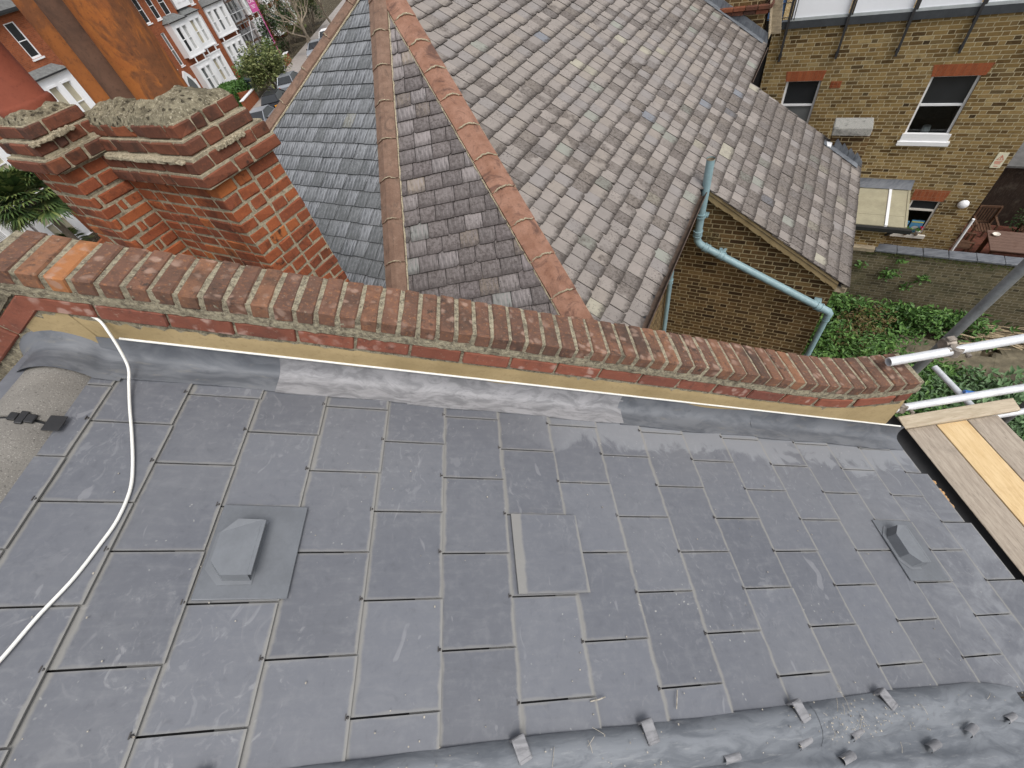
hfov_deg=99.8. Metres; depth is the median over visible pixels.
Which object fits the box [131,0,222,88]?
terraced house
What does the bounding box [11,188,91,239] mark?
bay window
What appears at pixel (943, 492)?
foam lump
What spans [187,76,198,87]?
door
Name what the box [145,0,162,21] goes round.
window
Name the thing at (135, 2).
window
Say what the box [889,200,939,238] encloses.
window
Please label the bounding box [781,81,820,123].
window
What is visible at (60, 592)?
cable
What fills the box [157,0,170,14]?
window
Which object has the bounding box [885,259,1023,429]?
scaffold
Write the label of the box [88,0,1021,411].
ground
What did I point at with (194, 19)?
bay window
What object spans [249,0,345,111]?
pavement
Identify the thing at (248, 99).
front wall
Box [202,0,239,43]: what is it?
bay window
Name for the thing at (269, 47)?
garden bush
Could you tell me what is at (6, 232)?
bay window
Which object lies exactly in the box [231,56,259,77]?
garden bush
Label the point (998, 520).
scaffold board
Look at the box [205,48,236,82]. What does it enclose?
bay window
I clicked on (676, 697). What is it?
roof debris
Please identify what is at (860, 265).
wall plant
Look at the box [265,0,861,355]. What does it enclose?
hipped roof house
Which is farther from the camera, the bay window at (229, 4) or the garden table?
the bay window at (229, 4)
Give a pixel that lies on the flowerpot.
(917, 231)
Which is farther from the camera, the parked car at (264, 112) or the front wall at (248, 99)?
the front wall at (248, 99)
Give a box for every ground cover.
[802,292,1023,438]
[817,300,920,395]
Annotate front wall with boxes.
[237,88,258,110]
[274,51,291,67]
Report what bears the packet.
in the yellow brick house at (903, 72)
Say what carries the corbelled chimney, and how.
attached to the hipped roof house at (604, 160)
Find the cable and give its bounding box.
[0,317,134,662]
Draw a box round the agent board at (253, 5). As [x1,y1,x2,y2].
[247,0,279,52]
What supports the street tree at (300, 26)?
on the ground at (330, 6)
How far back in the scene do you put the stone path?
10.15 m
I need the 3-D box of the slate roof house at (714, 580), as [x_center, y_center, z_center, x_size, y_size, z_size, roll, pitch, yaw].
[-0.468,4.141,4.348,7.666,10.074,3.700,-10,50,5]
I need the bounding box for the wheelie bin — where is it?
[244,77,256,89]
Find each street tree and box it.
[262,0,310,41]
[271,0,308,43]
[314,0,330,22]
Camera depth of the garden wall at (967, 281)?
10.41 m
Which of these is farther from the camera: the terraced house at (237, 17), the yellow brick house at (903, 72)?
the terraced house at (237, 17)
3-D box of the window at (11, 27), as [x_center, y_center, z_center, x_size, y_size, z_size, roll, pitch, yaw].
[-29.413,-20.623,25.990,0.160,1.810,0.800,6,53,17]
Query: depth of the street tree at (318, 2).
54.22 m
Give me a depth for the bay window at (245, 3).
55.63 m
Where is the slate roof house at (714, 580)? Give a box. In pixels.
[0,330,1023,767]
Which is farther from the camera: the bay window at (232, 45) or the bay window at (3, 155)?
the bay window at (232, 45)
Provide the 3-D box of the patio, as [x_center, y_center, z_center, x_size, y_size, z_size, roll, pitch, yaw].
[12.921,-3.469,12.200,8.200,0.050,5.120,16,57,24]
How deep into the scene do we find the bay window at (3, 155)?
25.35 m
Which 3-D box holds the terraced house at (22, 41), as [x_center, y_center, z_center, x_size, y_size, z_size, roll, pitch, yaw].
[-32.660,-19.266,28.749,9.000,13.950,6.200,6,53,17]
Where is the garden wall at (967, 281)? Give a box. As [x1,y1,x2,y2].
[831,243,1023,332]
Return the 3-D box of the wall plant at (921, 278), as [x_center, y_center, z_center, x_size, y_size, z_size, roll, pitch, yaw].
[9.978,-2.553,10.478,0.358,0.251,0.270,-10,50,5]
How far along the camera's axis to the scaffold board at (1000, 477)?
3.17 m
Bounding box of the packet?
[909,220,924,232]
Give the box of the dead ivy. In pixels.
[703,224,725,248]
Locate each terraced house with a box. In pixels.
[0,0,94,111]
[0,137,91,239]
[0,219,33,241]
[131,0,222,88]
[170,0,239,82]
[197,0,248,74]
[222,0,261,55]
[237,0,274,46]
[255,0,287,40]
[277,0,296,29]
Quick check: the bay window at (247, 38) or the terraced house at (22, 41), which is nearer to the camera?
the terraced house at (22, 41)
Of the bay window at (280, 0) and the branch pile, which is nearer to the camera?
the branch pile
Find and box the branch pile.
[911,321,1023,349]
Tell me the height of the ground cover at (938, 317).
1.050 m
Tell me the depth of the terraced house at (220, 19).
49.73 m
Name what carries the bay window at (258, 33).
in the terraced house at (248, 12)
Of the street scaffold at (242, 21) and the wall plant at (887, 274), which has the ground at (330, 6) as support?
the street scaffold at (242, 21)
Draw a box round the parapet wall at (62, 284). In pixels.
[0,230,923,423]
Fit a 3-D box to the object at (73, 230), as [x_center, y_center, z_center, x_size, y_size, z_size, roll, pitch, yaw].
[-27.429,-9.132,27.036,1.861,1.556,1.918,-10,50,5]
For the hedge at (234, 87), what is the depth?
43.30 m
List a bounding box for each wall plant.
[854,260,868,269]
[877,267,901,281]
[895,256,908,263]
[899,282,913,291]
[913,275,930,284]
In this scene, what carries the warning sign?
attached to the yellow brick house at (903, 72)
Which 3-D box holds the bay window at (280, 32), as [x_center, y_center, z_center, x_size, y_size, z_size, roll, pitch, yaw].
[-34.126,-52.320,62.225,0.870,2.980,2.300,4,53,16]
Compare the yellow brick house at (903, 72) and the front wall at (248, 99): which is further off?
the front wall at (248, 99)
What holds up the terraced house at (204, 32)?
on the ground at (330, 6)
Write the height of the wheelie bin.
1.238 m
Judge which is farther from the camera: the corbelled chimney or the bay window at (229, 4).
the bay window at (229, 4)
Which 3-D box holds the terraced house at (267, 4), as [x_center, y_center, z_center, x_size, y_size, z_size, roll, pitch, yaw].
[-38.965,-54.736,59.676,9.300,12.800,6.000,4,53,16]
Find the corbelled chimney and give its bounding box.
[704,0,782,42]
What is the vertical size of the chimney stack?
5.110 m
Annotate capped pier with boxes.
[824,118,873,167]
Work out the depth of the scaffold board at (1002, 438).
3.26 m
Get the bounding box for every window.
[0,147,11,170]
[0,219,33,241]
[3,21,44,61]
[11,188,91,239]
[37,69,94,111]
[131,0,152,25]
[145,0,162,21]
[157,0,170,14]
[161,33,185,67]
[164,17,207,63]
[186,11,218,55]
[190,57,222,88]
[200,14,218,45]
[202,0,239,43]
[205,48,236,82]
[222,0,248,30]
[222,34,248,70]
[237,0,260,19]
[238,26,261,55]
[248,16,272,46]
[258,0,273,6]
[265,7,285,35]
[279,0,295,24]
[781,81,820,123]
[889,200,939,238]
[896,75,980,146]
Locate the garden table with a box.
[975,230,1023,255]
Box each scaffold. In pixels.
[223,0,264,61]
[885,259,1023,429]
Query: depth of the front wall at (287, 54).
50.75 m
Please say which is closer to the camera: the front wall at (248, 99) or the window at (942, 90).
the window at (942, 90)
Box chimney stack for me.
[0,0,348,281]
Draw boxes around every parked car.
[249,105,274,120]
[261,88,285,107]
[277,71,297,89]
[306,38,320,57]
[319,28,326,37]
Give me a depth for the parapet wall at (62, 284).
1.75 m
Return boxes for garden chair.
[951,231,976,251]
[960,205,1003,239]
[1014,221,1023,232]
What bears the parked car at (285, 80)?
on the road
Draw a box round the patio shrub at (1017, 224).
[1005,208,1023,231]
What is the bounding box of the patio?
[948,223,1023,257]
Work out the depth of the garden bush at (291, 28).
58.25 m
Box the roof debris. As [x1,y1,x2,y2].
[14,463,1022,767]
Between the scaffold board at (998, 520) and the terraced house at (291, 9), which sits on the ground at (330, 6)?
the terraced house at (291, 9)
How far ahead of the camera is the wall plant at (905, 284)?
10.78 m
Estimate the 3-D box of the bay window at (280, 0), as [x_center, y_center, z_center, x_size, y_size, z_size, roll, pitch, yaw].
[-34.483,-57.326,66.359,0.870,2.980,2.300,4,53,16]
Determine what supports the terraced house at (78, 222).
on the ground at (330, 6)
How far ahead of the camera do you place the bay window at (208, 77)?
45.94 m
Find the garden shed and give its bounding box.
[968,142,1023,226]
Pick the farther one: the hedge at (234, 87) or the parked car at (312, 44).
the parked car at (312, 44)
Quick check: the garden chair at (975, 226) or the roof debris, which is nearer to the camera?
the roof debris
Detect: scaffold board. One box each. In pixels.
[907,425,1023,575]
[936,420,1023,526]
[967,415,1023,481]
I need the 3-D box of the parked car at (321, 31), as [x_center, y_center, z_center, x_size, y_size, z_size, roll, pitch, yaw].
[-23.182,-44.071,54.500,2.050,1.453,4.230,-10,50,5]
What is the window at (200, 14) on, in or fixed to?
in the terraced house at (204, 32)
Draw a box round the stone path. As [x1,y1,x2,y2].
[809,335,1023,384]
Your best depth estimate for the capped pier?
7.76 m
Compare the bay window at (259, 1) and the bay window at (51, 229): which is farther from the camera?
the bay window at (259, 1)
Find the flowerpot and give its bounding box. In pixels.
[914,226,923,235]
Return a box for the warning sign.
[989,152,1009,167]
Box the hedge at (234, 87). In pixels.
[215,78,250,106]
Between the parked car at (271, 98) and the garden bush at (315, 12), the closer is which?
the parked car at (271, 98)
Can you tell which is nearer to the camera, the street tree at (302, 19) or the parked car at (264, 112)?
the parked car at (264, 112)
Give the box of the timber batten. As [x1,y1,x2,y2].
[897,398,1020,428]
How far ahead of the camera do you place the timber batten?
3.41 m
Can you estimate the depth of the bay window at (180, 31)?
43.63 m
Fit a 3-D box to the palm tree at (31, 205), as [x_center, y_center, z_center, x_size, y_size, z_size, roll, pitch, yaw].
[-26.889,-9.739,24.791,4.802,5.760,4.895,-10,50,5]
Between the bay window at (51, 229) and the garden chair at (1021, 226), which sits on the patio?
the garden chair at (1021, 226)
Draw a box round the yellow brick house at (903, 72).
[752,0,1023,250]
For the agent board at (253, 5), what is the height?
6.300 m
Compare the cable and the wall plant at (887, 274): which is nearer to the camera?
the cable
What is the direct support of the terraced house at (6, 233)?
on the ground at (330, 6)
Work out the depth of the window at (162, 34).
43.23 m
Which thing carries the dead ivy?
attached to the hipped roof house at (604, 160)
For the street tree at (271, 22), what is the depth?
52.47 m
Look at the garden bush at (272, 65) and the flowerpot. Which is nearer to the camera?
the flowerpot
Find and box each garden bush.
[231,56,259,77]
[235,37,292,91]
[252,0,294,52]
[258,35,280,63]
[273,6,306,42]
[276,0,316,32]
[289,0,324,25]
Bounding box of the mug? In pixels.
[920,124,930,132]
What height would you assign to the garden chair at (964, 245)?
0.960 m
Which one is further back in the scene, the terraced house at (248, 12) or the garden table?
the terraced house at (248, 12)
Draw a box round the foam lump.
[933,480,954,507]
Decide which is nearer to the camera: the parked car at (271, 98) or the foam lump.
the foam lump
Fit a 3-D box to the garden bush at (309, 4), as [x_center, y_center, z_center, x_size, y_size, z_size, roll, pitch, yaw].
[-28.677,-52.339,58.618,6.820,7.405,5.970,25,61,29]
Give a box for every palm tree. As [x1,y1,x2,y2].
[0,165,79,239]
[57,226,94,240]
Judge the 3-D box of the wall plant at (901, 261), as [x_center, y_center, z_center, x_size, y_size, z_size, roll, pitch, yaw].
[9.381,-2.966,10.399,0.272,0.165,0.212,-2,51,12]
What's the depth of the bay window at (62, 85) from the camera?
27.68 m
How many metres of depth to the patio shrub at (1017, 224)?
12.09 m

